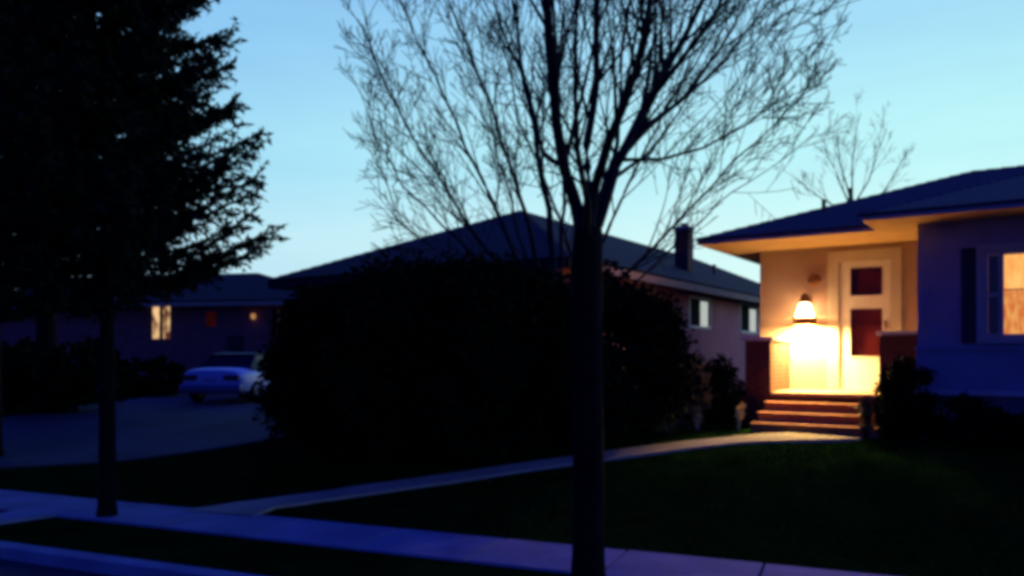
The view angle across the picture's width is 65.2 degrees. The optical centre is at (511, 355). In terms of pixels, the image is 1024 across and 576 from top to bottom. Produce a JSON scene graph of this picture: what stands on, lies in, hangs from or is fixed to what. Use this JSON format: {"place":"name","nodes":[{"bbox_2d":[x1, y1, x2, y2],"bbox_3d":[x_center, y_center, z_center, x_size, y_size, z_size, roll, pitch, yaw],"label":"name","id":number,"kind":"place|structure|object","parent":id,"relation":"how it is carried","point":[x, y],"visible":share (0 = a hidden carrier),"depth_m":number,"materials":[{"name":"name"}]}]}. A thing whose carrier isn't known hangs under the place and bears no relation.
{"place":"outdoors","nodes":[
{"label":"outdoors","id":0,"kind":"place"},
{"bbox_2d":[0,559,113,575],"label":"road","id":1,"kind":"structure","parent":0,"point":[11,568],"depth_m":7.09,"materials":[{"name":"grey asphalt"}]},
{"bbox_2d":[0,391,286,468],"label":"driveway","id":2,"kind":"structure","parent":0,"point":[179,423],"depth_m":15.51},
{"bbox_2d":[179,352,267,401],"bbox_3d":[-7.268,0.543,22.088,1.959,1.314,4.349,0,0,8],"label":"parked car","id":3,"kind":"object","parent":2,"relation":"on","point":[226,373],"visible":0.56,"depth_m":20.20,"materials":[{"name":"paint"}]},
{"bbox_2d":[0,490,888,575],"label":"pavement","id":4,"kind":"structure","parent":0,"point":[533,555],"depth_m":7.66,"materials":[{"name":"concrete"}]},
{"bbox_2d":[0,0,289,516],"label":"conifer","id":5,"kind":"object","parent":4,"relation":"on","point":[124,248],"visible":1,"depth_m":8.39,"materials":[{"name":"green plant"}]},
{"bbox_2d":[0,392,1023,575],"bbox_3d":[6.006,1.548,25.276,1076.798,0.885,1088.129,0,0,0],"label":"ground","id":6,"kind":"structure","parent":0,"point":[253,471],"depth_m":8.78,"materials":[{"name":"green plant"}]},
{"bbox_2d":[0,503,87,524],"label":"kerb path","id":7,"kind":"structure","parent":6,"relation":"on","point":[36,512],"depth_m":9.06,"materials":[{"name":"concrete"}]},
{"bbox_2d":[1,334,128,413],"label":"shrub","id":8,"kind":"object","parent":6,"relation":"on","point":[55,391],"visible":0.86,"depth_m":18.09,"materials":[{"name":"green plant"}]},
{"bbox_2d":[0,0,167,456],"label":"conifer","id":9,"kind":"object","parent":6,"relation":"on","point":[19,312],"visible":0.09,"depth_m":13.24,"materials":[{"name":"green plant"}]},
{"bbox_2d":[0,0,253,405],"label":"conifer","id":10,"kind":"object","parent":6,"relation":"on","point":[46,334],"visible":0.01,"depth_m":20.44,"materials":[{"name":"green plant"}]},
{"bbox_2d":[0,541,261,575],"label":"kerb","id":11,"kind":"structure","parent":6,"relation":"on","point":[80,560],"depth_m":7.04,"materials":[{"name":"concrete"}]},
{"bbox_2d":[96,354,187,397],"bbox_3d":[-11.101,0.659,24.287,3.088,1.448,2.275,0,0,23],"label":"shrub","id":12,"kind":"object","parent":6,"relation":"on","point":[139,385],"visible":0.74,"depth_m":23.78,"materials":[{"name":"green plant"}]},
{"bbox_2d":[1,273,296,390],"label":"house","id":13,"kind":"structure","parent":6,"relation":"on","point":[190,331],"depth_m":28.06,"materials":[{"name":"paint"}]},
{"bbox_2d":[150,307,160,339],"bbox_3d":[-12.579,-1.181,28.310,0.415,1.237,0.100,0,0,12],"label":"window","id":14,"kind":"structure","parent":13,"relation":"in","point":[155,312],"depth_m":28.30,"materials":[{"name":"beige glass"}]},
{"bbox_2d":[161,306,170,339],"bbox_3d":[-12.177,-1.181,28.227,0.412,1.237,0.100,0,0,12],"label":"window","id":15,"kind":"structure","parent":13,"relation":"in","point":[165,311],"depth_m":28.22,"materials":[{"name":"beige glass"}]},
{"bbox_2d":[206,312,215,325],"bbox_3d":[-10.460,-1.279,27.793,0.371,0.501,0.027,0,0,12],"label":"dim window","id":16,"kind":"structure","parent":13,"relation":"in","point":[210,316],"depth_m":27.78,"materials":[{"name":"red glass"}]},
{"bbox_2d":[227,336,243,351],"bbox_3d":[-9.531,0.350,27.591,0.609,2.100,0.037,0,0,12],"label":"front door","id":17,"kind":"structure","parent":13,"relation":"in","point":[234,343],"depth_m":27.57,"materials":[{"name":"wood"}]},
{"bbox_2d":[252,282,407,464],"bbox_3d":[-2.596,0.305,11.599,2.447,2.742,2.214,0,0,0],"label":"shrub","id":18,"kind":"object","parent":6,"relation":"on","point":[302,313],"visible":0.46,"depth_m":11.00,"materials":[{"name":"green plant"}]},
{"bbox_2d":[291,247,492,466],"bbox_3d":[-1.604,0.013,11.115,2.818,3.131,2.342,0,0,0],"label":"shrub","id":19,"kind":"object","parent":6,"relation":"on","point":[388,433],"visible":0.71,"depth_m":10.47,"materials":[{"name":"green plant"}]},
{"bbox_2d":[388,246,572,466],"bbox_3d":[-0.330,-0.003,10.751,2.603,3.037,2.273,0,0,0],"label":"shrub","id":20,"kind":"object","parent":6,"relation":"on","point":[494,411],"visible":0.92,"depth_m":10.31,"materials":[{"name":"green plant"}]},
{"bbox_2d":[267,210,759,421],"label":"house","id":21,"kind":"structure","parent":6,"relation":"on","point":[721,309],"depth_m":17.12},
{"bbox_2d":[689,295,710,329],"bbox_3d":[4.303,-0.990,18.347,0.086,0.734,1.402,0,0,34],"label":"window","id":22,"kind":"structure","parent":21,"relation":"in","point":[699,307],"depth_m":18.33,"materials":[{"name":"white glass"}]},
{"bbox_2d":[740,301,758,333],"bbox_3d":[6.340,-1.006,21.402,0.086,0.813,1.596,0,0,34],"label":"window","id":23,"kind":"structure","parent":21,"relation":"in","point":[749,312],"depth_m":21.39,"materials":[{"name":"white glass"}]},
{"bbox_2d":[334,0,851,438],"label":"bare tree","id":24,"kind":"object","parent":6,"relation":"on","point":[539,159],"visible":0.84,"depth_m":11.31,"materials":[{"name":"brown plant"}]},
{"bbox_2d":[499,258,707,446],"bbox_3d":[1.296,-0.030,11.073,2.698,2.708,2.623,0,0,35],"label":"shrub","id":25,"kind":"object","parent":6,"relation":"on","point":[649,361],"visible":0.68,"depth_m":10.56,"materials":[{"name":"green plant"}]},
{"bbox_2d":[458,0,856,575],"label":"bare tree","id":26,"kind":"object","parent":6,"relation":"on","point":[588,215],"visible":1,"depth_m":5.36,"materials":[{"name":"brown plant"}]},
{"bbox_2d":[668,352,713,429],"bbox_3d":[2.601,0.576,12.320,0.953,1.301,0.977,0,0,34],"label":"shrub","id":27,"kind":"object","parent":6,"relation":"on","point":[685,421],"visible":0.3,"depth_m":12.07,"materials":[{"name":"green plant"}]},
{"bbox_2d":[692,411,702,429],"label":"dry plant","id":28,"kind":"object","parent":6,"relation":"on","point":[696,420],"visible":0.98,"depth_m":11.95,"materials":[{"name":"brown plant"}]},
{"bbox_2d":[702,352,747,425],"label":"shrub","id":29,"kind":"object","parent":6,"relation":"on","point":[724,398],"visible":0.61,"depth_m":12.61,"materials":[{"name":"green plant"}]},
{"bbox_2d":[734,402,747,429],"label":"dry plant","id":30,"kind":"object","parent":6,"relation":"on","point":[739,412],"visible":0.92,"depth_m":11.88,"materials":[{"name":"brown plant"}]},
{"bbox_2d":[771,88,915,204],"bbox_3d":[10.277,-3.434,24.089,4.635,9.270,2.850,0,0,-43],"label":"bare tree","id":31,"kind":"object","parent":6,"relation":"on","point":[850,193],"visible":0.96,"depth_m":23.66,"materials":[{"name":"brown plant"}]},
{"bbox_2d":[695,165,1023,439],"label":"house","id":32,"kind":"structure","parent":6,"relation":"on","point":[930,274],"depth_m":11.98,"materials":[{"name":"paint"}]},
{"bbox_2d":[792,293,816,325],"bbox_3d":[4.804,-0.766,13.110,0.380,0.537,0.426,0,0,34],"label":"porch lantern","id":33,"kind":"object","parent":32,"relation":"attached to","point":[804,316],"visible":1,"depth_m":13.00,"materials":[{"name":"white glass"}]},
{"bbox_2d":[840,259,890,389],"bbox_3d":[5.647,-0.493,12.808,0.757,2.065,0.090,0,0,34],"label":"storm door","id":34,"kind":"structure","parent":32,"relation":"in","point":[856,372],"depth_m":12.86,"materials":[{"name":"white paint"}]},
{"bbox_2d":[850,267,881,355],"bbox_3d":[5.709,-0.490,12.908,0.767,2.080,0.057,0,0,34],"label":"inner door","id":35,"kind":"structure","parent":32,"relation":"in","point":[864,323],"depth_m":12.88,"materials":[{"name":"red wood"}]},
{"bbox_2d":[976,243,1023,343],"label":"window","id":36,"kind":"structure","parent":32,"relation":"in","point":[999,272],"depth_m":10.37,"materials":[{"name":"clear glass"}]},
{"bbox_2d":[855,394,877,437],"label":"shrub","id":37,"kind":"object","parent":6,"relation":"on","point":[865,407],"visible":1,"depth_m":10.89,"materials":[{"name":"green plant"}]},
{"bbox_2d":[871,355,941,438],"bbox_3d":[5.335,0.602,10.813,0.873,1.246,0.856,0,0,41],"label":"shrub","id":38,"kind":"object","parent":6,"relation":"on","point":[894,396],"visible":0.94,"depth_m":10.71,"materials":[{"name":"green plant"}]},
{"bbox_2d":[916,390,1010,448],"bbox_3d":[5.680,0.835,10.014,0.990,0.818,0.914,0,0,0],"label":"shrub","id":39,"kind":"object","parent":6,"relation":"on","point":[964,431],"visible":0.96,"depth_m":9.87,"materials":[{"name":"green plant"}]},
{"bbox_2d":[14,0,1023,282],"label":"sky","id":40,"kind":"structure","parent":0,"point":[951,72],"materials":[{"name":"blue"}]},
{"bbox_2d":[184,432,861,515],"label":"front path","id":41,"kind":"structure","parent":0,"point":[257,507],"depth_m":10.23,"materials":[{"name":"concrete"}]}
]}

